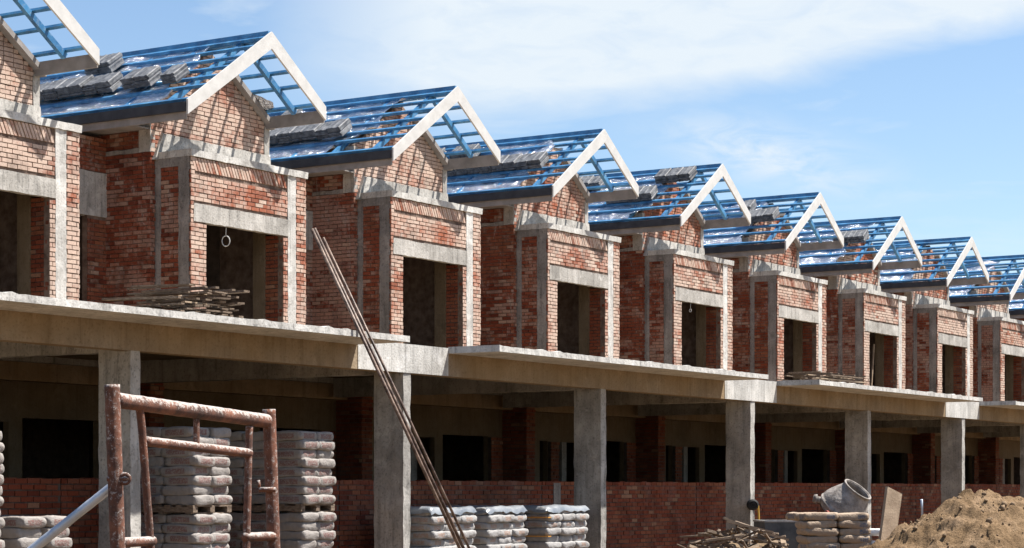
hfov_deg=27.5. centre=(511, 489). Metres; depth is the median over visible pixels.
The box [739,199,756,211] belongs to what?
tile stack
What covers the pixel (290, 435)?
cement sack
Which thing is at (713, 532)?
broken timber
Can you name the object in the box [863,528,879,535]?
torn sack
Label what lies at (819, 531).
cement sack
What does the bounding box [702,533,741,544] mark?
broken timber
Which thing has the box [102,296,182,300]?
timber plank
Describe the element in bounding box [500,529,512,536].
cement sack
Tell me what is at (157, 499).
cement sack
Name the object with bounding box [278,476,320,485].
cement sack
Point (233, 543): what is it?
cement sack
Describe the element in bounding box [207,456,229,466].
cement sack
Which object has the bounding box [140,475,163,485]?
cement sack
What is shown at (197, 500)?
cement sack
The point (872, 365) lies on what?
timber prop
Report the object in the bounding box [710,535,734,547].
broken timber
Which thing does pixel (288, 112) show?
tile stack
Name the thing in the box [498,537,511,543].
cement sack
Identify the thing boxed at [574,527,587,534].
cement sack
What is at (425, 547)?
cement sack
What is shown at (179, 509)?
wooden pallet
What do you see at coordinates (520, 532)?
cement sack
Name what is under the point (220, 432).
cement sack
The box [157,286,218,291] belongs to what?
timber plank
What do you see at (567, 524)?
cement sack
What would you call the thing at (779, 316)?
terraced house
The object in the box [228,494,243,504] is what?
cement sack
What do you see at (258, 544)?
cement sack
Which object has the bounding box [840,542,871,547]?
cement sack
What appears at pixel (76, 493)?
brick wall
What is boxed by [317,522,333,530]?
cement sack
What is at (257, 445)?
cement sack
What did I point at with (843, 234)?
tile stack
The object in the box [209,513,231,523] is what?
cement sack
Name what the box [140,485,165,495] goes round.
cement sack
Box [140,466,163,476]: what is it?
cement sack
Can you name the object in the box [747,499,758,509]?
cable coil
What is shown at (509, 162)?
tile stack
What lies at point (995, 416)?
porch canopy
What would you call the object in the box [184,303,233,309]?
timber plank
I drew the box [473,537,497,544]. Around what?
cement sack
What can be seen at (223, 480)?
cement sack
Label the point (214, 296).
timber plank
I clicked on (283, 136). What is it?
tile stack
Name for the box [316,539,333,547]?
cement sack
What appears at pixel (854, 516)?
cement sack
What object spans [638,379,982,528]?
porch canopy
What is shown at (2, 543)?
cement sack
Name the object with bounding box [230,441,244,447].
cement sack
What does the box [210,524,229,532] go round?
cement sack
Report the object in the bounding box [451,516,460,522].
cement sack
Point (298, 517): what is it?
cement sack
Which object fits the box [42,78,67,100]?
tile stack
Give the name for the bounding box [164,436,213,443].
cement sack
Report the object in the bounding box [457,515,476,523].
cement sack
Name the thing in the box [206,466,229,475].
cement sack
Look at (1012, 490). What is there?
brick wall
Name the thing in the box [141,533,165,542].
cement sack
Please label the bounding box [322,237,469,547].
steel pole
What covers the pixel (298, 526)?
cement sack
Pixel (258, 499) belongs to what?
cement sack
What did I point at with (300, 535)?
cement sack
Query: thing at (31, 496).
brick wall
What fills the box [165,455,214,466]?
cement sack
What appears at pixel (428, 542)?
cement sack
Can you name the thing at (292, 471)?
cement sack
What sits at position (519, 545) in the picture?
cement sack
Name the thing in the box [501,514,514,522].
cement sack
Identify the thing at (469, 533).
cement sack
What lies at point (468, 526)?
cement sack
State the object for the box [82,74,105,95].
tile stack
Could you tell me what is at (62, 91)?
tile stack
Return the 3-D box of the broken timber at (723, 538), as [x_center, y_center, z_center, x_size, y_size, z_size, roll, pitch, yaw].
[3.350,0.765,32.930,0.612,0.105,0.060,0,0,-9]
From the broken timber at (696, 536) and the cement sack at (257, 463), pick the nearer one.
the cement sack at (257, 463)
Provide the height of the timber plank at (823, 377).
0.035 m
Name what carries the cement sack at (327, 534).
on the cement sack at (322, 543)
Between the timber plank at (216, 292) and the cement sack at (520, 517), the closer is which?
the timber plank at (216, 292)
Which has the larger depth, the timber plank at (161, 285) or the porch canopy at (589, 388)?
the porch canopy at (589, 388)
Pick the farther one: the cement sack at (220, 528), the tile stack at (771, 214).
the tile stack at (771, 214)
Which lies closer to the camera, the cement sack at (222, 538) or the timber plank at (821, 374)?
the cement sack at (222, 538)
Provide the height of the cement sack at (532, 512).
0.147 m
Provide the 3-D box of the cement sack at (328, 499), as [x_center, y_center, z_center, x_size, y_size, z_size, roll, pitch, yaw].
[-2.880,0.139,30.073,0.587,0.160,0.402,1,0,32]
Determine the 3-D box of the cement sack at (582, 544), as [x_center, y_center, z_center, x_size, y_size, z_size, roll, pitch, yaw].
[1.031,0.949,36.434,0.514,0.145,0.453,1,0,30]
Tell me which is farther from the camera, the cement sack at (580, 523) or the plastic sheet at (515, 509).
the cement sack at (580, 523)
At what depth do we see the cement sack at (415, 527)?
32.57 m
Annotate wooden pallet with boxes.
[141,505,231,513]
[230,504,334,511]
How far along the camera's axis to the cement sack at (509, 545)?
34.26 m
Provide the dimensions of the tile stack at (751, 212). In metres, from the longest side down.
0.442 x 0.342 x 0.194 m
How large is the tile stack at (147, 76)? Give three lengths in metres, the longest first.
0.461 x 0.351 x 0.224 m
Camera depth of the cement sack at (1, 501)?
24.55 m
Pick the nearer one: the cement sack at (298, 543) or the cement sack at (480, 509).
the cement sack at (298, 543)
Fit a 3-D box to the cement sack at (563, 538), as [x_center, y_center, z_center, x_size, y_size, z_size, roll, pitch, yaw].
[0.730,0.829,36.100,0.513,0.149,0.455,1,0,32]
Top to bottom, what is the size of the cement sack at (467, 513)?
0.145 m
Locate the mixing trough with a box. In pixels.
[753,520,798,547]
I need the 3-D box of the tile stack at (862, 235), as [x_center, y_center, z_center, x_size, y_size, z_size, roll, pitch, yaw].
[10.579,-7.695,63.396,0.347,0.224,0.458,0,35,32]
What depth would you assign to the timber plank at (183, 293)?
27.18 m
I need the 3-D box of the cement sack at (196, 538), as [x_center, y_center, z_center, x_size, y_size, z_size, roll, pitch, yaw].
[-4.293,0.653,27.809,0.579,0.172,0.409,1,0,33]
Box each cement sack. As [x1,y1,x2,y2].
[0,442,4,451]
[0,453,3,463]
[0,464,3,473]
[0,474,3,484]
[0,496,3,505]
[0,517,4,527]
[0,527,40,538]
[0,537,38,547]
[0,540,4,547]
[1,516,46,528]
[37,515,69,527]
[39,527,69,537]
[43,537,71,547]
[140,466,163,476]
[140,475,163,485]
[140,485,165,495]
[140,494,165,505]
[141,513,168,523]
[141,524,162,532]
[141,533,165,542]
[141,543,165,547]
[146,427,167,436]
[147,447,162,456]
[148,457,166,466]
[159,466,209,476]
[160,448,209,457]
[160,485,211,495]
[161,426,209,437]
[161,523,211,533]
[161,543,211,547]
[163,475,211,485]
[163,533,213,543]
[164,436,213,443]
[164,495,214,505]
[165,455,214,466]
[166,513,215,524]
[205,427,230,437]
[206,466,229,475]
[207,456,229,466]
[208,454,228,456]
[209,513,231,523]
[210,437,229,445]
[210,486,227,494]
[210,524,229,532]
[210,533,229,543]
[211,475,231,486]
[211,543,229,547]
[212,494,232,504]
[226,456,241,458]
[227,476,243,486]
[227,486,243,494]
[227,511,242,520]
[227,530,242,538]
[227,539,241,547]
[228,431,244,441]
[228,458,244,467]
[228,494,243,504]
[229,468,243,476]
[229,521,242,530]
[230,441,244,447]
[240,521,265,530]
[240,541,266,547]
[242,431,262,441]
[242,450,263,458]
[242,495,265,504]
[243,468,264,476]
[243,486,264,494]
[251,512,283,521]
[251,530,266,531]
[252,441,263,449]
[252,459,263,468]
[252,476,264,485]
[276,430,316,440]
[277,439,319,449]
[277,449,316,458]
[277,457,318,467]
[278,467,317,476]
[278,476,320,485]
[278,485,318,494]
[279,494,320,504]
[279,512,318,522]
[280,522,318,530]
[280,530,318,539]
[280,540,316,547]
[310,431,333,440]
[314,450,333,458]
[314,511,336,521]
[315,468,331,476]
[316,440,334,450]
[316,458,334,467]
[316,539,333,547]
[317,494,335,503]
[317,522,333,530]
[318,486,332,494]
[318,530,335,539]
[319,476,335,486]
[410,513,441,515]
[410,516,445,524]
[410,523,444,531]
[410,531,448,539]
[410,539,445,546]
[410,546,444,547]
[442,539,457,545]
[443,523,458,530]
[445,531,460,538]
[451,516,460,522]
[452,507,474,515]
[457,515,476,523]
[458,523,474,530]
[458,538,472,544]
[460,530,475,538]
[472,544,500,547]
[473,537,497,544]
[474,508,499,514]
[474,522,500,529]
[475,514,502,522]
[475,530,501,537]
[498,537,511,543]
[498,543,513,547]
[499,511,511,514]
[499,522,512,529]
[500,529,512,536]
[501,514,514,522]
[509,522,523,528]
[511,528,528,536]
[511,536,525,542]
[512,514,526,521]
[513,543,526,547]
[524,520,560,527]
[524,541,561,547]
[525,507,557,513]
[525,528,560,534]
[525,535,559,541]
[526,514,562,521]
[557,527,575,534]
[557,535,572,541]
[558,513,574,520]
[560,521,574,527]
[561,541,575,547]
[571,513,588,520]
[572,534,585,540]
[573,520,586,526]
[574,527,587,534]
[574,541,588,547]
[785,512,812,520]
[795,520,836,528]
[796,528,838,535]
[796,535,837,543]
[797,512,838,520]
[798,542,839,547]
[835,512,868,520]
[835,520,870,528]
[837,528,870,535]
[837,535,871,542]
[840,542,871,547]
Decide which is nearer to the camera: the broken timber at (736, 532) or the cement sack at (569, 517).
the broken timber at (736, 532)
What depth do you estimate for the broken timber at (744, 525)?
33.17 m
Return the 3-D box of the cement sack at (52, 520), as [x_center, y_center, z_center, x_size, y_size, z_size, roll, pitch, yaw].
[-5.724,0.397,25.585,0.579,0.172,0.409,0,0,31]
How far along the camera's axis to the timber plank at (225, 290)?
27.68 m
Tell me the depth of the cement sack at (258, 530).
29.85 m
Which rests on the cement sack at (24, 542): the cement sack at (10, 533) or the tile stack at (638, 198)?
the cement sack at (10, 533)
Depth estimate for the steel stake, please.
27.56 m
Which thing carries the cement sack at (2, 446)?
on the cement sack at (1, 458)
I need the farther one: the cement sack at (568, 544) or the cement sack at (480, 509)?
the cement sack at (568, 544)
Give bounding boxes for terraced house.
[0,0,99,477]
[0,31,325,478]
[89,86,500,480]
[277,129,638,481]
[428,163,750,481]
[567,192,843,482]
[666,216,921,483]
[788,237,988,483]
[872,254,1023,483]
[965,276,1023,484]
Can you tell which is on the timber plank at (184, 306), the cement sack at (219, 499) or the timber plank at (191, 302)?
the timber plank at (191, 302)
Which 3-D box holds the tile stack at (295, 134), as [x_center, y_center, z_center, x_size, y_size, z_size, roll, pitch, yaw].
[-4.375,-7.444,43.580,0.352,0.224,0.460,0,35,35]
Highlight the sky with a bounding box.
[0,0,1023,272]
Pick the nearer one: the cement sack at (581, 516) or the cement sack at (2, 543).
the cement sack at (2, 543)
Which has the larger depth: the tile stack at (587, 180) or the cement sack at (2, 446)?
the tile stack at (587, 180)
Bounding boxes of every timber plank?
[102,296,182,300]
[127,284,194,289]
[127,290,189,294]
[131,283,192,287]
[135,292,198,296]
[136,305,167,309]
[137,298,199,303]
[138,303,184,306]
[141,286,207,291]
[150,292,211,294]
[150,299,211,303]
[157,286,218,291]
[162,300,225,306]
[165,304,202,308]
[173,309,217,314]
[181,301,219,306]
[182,307,231,313]
[183,294,225,297]
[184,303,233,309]
[188,290,249,295]
[192,308,225,310]
[195,289,234,291]
[195,295,230,298]
[203,290,227,293]
[205,297,230,299]
[212,296,238,299]
[217,302,244,306]
[787,372,832,373]
[788,371,820,372]
[792,375,822,377]
[795,373,838,374]
[806,376,833,377]
[813,377,866,382]
[827,374,862,378]
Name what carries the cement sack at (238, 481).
on the cement sack at (235, 490)
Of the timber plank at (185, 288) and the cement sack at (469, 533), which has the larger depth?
the cement sack at (469, 533)
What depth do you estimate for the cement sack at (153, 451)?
27.91 m
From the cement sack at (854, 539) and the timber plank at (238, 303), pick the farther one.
the cement sack at (854, 539)
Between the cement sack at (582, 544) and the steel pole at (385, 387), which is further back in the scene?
the cement sack at (582, 544)
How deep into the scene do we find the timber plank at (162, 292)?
27.09 m
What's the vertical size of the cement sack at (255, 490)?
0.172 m
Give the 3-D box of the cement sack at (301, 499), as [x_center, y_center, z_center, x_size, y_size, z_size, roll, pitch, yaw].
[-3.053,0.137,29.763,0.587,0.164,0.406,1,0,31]
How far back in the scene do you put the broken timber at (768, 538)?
33.06 m
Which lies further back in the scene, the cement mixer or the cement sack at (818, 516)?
the cement mixer
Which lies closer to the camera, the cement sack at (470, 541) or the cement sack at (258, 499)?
the cement sack at (258, 499)
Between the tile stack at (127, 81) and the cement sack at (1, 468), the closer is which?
the cement sack at (1, 468)
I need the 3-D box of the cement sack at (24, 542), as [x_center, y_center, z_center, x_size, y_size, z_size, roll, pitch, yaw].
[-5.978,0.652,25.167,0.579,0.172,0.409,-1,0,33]
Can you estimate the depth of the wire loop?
38.09 m
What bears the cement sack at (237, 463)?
on the cement sack at (236, 472)
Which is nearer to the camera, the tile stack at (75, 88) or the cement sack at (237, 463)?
the cement sack at (237, 463)
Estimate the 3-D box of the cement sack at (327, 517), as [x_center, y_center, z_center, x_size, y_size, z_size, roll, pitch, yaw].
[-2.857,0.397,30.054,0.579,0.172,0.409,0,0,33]
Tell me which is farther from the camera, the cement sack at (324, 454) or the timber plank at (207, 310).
the cement sack at (324, 454)
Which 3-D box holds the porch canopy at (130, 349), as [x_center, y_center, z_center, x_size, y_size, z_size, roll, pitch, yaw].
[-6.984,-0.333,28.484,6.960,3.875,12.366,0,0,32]
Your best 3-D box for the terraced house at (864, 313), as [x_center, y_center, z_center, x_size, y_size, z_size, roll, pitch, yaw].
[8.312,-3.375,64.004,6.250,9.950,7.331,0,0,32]
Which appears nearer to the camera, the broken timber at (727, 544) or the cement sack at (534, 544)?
the broken timber at (727, 544)
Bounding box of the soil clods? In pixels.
[902,490,1023,547]
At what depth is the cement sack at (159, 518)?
27.90 m
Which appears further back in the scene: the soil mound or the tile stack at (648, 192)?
the tile stack at (648, 192)
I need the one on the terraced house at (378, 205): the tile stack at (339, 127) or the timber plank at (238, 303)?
the tile stack at (339, 127)
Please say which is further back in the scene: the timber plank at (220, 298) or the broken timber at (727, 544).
the broken timber at (727, 544)
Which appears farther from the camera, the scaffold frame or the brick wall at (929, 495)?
the brick wall at (929, 495)
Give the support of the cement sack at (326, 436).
on the cement sack at (327, 445)
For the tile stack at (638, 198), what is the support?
on the terraced house at (670, 271)
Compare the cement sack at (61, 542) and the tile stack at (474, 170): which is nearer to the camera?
the cement sack at (61, 542)
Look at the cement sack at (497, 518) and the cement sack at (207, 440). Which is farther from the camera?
the cement sack at (497, 518)
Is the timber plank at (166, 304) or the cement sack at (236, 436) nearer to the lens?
the timber plank at (166, 304)
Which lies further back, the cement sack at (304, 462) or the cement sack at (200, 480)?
the cement sack at (304, 462)
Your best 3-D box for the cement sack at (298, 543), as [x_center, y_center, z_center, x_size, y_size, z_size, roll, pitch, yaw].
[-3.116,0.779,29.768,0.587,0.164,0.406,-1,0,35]
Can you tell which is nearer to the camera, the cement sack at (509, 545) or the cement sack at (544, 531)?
the cement sack at (509, 545)
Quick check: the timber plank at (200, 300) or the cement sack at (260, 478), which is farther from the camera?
the cement sack at (260, 478)
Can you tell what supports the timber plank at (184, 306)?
on the timber plank at (207, 310)
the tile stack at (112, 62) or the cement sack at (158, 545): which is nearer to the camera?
the cement sack at (158, 545)
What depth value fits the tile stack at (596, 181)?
54.79 m
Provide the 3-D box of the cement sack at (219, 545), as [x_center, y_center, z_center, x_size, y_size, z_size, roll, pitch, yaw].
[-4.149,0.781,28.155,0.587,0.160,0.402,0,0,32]
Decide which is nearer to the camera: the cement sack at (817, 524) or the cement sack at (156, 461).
the cement sack at (156, 461)
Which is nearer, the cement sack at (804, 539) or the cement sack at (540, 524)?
the cement sack at (804, 539)
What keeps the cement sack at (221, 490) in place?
on the cement sack at (219, 499)
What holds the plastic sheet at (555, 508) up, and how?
on the cement sack at (532, 512)
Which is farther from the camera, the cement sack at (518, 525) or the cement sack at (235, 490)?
the cement sack at (518, 525)
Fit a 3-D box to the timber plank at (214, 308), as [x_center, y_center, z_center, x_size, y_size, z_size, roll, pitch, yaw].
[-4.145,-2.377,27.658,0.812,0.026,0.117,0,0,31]
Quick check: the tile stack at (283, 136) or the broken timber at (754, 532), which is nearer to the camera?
the broken timber at (754, 532)
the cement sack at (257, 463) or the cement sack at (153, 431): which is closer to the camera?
the cement sack at (153, 431)
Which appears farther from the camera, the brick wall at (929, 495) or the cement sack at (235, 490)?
the brick wall at (929, 495)
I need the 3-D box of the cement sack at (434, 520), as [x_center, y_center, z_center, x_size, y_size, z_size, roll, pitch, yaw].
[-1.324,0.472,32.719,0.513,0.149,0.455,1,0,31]
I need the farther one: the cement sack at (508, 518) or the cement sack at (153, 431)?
the cement sack at (508, 518)
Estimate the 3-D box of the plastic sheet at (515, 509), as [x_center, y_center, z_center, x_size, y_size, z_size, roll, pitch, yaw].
[-0.483,0.334,34.549,1.010,0.156,1.204,0,0,32]
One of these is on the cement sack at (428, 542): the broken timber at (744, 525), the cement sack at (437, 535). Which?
the cement sack at (437, 535)
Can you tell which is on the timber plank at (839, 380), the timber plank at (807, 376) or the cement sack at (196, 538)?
the timber plank at (807, 376)
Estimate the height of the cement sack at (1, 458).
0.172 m
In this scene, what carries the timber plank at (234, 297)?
on the timber plank
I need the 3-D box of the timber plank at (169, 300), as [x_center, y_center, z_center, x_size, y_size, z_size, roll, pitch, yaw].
[-4.494,-2.464,27.316,1.153,0.036,0.056,0,0,39]
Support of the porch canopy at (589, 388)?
on the ground
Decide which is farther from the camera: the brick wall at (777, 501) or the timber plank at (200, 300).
the brick wall at (777, 501)
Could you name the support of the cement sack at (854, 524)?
on the cement sack at (856, 531)
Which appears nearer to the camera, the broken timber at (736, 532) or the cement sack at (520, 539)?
the broken timber at (736, 532)
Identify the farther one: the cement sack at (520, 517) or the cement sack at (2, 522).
the cement sack at (520, 517)
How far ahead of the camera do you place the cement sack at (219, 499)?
28.00 m
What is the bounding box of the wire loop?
[221,227,229,246]
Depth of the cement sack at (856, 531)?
29.66 m
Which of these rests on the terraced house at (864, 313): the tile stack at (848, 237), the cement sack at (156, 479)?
the tile stack at (848, 237)
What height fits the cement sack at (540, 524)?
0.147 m
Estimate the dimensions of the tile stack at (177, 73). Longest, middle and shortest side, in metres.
0.442 x 0.342 x 0.194 m
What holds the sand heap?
on the ground
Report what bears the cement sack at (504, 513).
on the cement sack at (508, 518)
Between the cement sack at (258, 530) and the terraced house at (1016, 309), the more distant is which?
the terraced house at (1016, 309)
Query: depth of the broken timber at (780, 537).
33.23 m
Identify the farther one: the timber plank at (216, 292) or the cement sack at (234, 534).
the cement sack at (234, 534)
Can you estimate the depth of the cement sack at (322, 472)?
29.93 m
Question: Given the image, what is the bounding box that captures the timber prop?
[870,344,874,385]
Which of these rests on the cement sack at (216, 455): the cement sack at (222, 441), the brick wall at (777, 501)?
the cement sack at (222, 441)
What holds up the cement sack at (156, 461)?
on the cement sack at (153, 470)
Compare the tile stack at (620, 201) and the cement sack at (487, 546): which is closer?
the cement sack at (487, 546)
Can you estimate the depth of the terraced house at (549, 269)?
48.03 m
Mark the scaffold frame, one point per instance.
(116, 402)
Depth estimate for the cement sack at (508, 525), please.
34.32 m
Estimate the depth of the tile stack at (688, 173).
53.37 m
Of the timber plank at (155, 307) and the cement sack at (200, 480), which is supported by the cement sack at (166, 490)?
the cement sack at (200, 480)
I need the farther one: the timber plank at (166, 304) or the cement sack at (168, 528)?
the cement sack at (168, 528)
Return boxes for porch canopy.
[0,291,410,547]
[170,344,767,547]
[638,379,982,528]
[839,401,1023,497]
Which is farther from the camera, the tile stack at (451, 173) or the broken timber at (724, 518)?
the tile stack at (451, 173)
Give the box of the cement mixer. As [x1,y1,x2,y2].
[813,479,870,512]
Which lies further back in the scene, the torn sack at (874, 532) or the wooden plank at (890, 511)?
the torn sack at (874, 532)
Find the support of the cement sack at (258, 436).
on the cement sack at (257, 445)
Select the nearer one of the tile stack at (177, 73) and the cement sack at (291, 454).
the cement sack at (291, 454)
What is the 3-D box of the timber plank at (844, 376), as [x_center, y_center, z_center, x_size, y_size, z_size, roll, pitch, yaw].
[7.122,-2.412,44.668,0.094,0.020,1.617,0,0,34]
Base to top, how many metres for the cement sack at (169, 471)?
0.160 m
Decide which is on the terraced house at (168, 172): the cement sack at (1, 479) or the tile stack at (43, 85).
the tile stack at (43, 85)
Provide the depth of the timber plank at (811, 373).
44.29 m
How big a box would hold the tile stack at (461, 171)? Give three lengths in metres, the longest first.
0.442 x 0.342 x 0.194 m
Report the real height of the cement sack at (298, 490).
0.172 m
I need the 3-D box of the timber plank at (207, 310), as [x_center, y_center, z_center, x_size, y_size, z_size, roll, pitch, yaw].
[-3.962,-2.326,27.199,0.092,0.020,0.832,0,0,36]
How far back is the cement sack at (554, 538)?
35.55 m
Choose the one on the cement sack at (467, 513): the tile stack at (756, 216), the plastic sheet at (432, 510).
the plastic sheet at (432, 510)
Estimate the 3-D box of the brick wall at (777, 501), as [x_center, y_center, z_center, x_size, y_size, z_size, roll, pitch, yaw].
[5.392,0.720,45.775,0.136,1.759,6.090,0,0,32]
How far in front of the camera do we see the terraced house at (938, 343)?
68.46 m
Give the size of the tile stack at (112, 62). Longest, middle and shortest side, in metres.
0.461 x 0.351 x 0.224 m
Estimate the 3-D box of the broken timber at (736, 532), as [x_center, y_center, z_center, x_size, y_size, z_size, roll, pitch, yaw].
[3.699,0.731,33.668,0.527,0.201,0.074,0,0,-21]
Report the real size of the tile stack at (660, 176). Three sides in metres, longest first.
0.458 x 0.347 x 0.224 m
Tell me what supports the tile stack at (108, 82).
on the terraced house at (168, 172)
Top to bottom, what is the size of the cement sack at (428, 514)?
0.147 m
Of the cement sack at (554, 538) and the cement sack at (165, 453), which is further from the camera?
the cement sack at (554, 538)
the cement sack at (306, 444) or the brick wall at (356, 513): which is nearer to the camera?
the cement sack at (306, 444)
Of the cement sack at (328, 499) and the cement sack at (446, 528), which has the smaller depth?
the cement sack at (328, 499)
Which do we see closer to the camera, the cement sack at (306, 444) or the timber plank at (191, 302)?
the timber plank at (191, 302)
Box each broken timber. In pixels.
[679,534,716,537]
[689,539,705,542]
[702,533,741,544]
[705,529,735,539]
[705,535,743,541]
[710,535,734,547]
[711,536,734,547]
[723,517,744,527]
[726,520,773,532]
[727,529,753,540]
[742,529,759,537]
[748,528,788,540]
[748,537,786,547]
[763,533,775,547]
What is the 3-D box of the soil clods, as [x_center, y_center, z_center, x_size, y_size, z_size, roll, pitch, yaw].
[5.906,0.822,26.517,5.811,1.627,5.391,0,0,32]
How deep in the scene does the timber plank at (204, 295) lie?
27.56 m
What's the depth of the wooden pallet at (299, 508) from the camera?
29.83 m
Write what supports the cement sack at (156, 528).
on the cement sack at (159, 537)
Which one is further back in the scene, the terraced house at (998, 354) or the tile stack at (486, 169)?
the terraced house at (998, 354)
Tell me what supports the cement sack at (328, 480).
on the cement sack at (326, 490)
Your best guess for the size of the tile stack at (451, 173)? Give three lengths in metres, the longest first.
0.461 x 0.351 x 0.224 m
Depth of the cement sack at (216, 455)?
27.97 m
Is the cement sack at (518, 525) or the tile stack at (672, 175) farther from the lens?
the tile stack at (672, 175)
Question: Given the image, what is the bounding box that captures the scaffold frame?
[27,384,279,547]
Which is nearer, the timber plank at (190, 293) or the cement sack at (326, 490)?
the timber plank at (190, 293)
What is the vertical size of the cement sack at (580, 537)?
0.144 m
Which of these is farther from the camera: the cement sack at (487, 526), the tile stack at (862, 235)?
the tile stack at (862, 235)
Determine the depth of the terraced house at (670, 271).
53.10 m
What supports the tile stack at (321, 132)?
on the terraced house at (378, 205)
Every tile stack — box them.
[40,81,52,100]
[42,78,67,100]
[55,77,79,98]
[67,74,93,95]
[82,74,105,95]
[84,54,106,75]
[94,71,122,93]
[96,52,124,73]
[119,67,144,89]
[133,65,161,87]
[160,63,189,83]
[269,128,282,143]
[277,126,296,143]
[282,109,302,114]
[289,125,306,141]
[301,123,323,139]
[315,121,333,139]
[326,118,351,137]
[447,169,455,175]
[450,146,462,158]
[454,168,467,175]
[460,143,480,157]
[466,167,479,173]
[478,166,491,173]
[491,154,509,171]
[502,153,522,170]
[515,152,534,169]
[527,151,548,168]
[582,175,594,186]
[588,176,604,186]
[606,189,621,203]
[617,188,631,202]
[628,186,644,202]
[639,185,657,200]
[654,168,671,183]
[666,167,683,182]
[678,166,697,181]
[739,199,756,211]
[741,209,756,221]
[751,208,766,221]
[762,207,779,221]
[833,231,846,242]
[844,230,856,242]
[853,229,868,242]
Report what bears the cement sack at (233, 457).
on the cement sack at (237, 463)
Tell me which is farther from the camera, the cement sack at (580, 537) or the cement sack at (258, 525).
the cement sack at (580, 537)
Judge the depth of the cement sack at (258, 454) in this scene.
29.89 m
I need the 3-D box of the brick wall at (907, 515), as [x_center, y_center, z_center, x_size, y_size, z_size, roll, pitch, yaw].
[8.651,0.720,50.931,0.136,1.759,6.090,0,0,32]
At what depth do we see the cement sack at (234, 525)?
30.09 m
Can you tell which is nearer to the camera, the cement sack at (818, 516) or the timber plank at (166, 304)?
the timber plank at (166, 304)
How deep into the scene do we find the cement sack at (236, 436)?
30.09 m
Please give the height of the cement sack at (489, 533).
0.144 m
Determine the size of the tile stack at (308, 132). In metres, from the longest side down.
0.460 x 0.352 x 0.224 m
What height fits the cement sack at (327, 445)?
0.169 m
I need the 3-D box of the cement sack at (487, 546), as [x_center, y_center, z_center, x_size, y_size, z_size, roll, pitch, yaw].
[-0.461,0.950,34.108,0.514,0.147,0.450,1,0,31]
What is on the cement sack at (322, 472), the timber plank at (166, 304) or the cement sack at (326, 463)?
the cement sack at (326, 463)
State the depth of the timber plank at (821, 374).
44.52 m
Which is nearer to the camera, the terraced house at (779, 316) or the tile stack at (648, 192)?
the tile stack at (648, 192)
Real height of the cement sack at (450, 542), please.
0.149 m
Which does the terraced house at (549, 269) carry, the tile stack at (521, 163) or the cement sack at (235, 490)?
the tile stack at (521, 163)
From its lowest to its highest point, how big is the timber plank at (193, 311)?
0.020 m
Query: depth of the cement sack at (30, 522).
24.98 m
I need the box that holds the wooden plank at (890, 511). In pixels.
[879,487,901,540]
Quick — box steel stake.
[920,499,922,515]
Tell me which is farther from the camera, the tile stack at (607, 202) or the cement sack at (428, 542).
the tile stack at (607, 202)
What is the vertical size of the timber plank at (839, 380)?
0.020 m
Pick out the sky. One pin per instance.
(913, 110)
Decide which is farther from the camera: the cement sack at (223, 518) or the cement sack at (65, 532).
the cement sack at (223, 518)
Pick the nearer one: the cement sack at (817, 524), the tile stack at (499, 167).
the cement sack at (817, 524)
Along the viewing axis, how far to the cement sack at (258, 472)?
29.90 m
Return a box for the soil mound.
[715,543,780,547]
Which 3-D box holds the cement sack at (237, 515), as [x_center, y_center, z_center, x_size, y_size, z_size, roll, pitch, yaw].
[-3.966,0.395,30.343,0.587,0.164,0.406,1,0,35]
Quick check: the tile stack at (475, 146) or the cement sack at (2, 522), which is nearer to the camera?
the cement sack at (2, 522)
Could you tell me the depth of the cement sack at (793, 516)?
30.07 m
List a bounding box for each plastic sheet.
[410,505,476,514]
[452,505,527,514]
[523,504,589,512]
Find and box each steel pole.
[310,228,460,547]
[314,228,464,547]
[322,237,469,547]
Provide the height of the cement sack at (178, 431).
0.172 m
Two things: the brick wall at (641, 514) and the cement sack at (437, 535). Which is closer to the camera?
the cement sack at (437, 535)
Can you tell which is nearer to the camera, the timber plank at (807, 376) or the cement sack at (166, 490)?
the cement sack at (166, 490)
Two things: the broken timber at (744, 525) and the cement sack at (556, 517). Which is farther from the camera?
the cement sack at (556, 517)
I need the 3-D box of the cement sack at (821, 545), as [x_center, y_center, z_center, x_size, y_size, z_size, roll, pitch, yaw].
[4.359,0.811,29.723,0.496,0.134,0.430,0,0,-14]
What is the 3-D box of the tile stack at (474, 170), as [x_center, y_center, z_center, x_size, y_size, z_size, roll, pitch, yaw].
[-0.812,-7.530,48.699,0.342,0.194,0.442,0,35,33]
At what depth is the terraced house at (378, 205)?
43.01 m
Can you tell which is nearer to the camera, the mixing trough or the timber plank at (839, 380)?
the mixing trough
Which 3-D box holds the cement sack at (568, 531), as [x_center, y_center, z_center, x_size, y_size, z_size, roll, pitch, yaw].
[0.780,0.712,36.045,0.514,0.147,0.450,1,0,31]
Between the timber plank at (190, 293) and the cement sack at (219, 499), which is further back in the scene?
the cement sack at (219, 499)
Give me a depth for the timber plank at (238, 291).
27.82 m
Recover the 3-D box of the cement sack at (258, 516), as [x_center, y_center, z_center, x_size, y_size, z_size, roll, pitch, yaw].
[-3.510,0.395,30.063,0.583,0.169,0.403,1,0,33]
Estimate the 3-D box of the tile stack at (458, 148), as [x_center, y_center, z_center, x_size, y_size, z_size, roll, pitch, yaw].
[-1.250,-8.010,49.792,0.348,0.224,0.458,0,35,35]
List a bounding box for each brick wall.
[0,477,60,515]
[56,478,338,547]
[339,480,541,547]
[538,481,696,547]
[692,482,817,544]
[817,483,915,540]
[915,483,996,520]
[996,484,1019,496]
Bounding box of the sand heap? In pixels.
[859,489,1023,547]

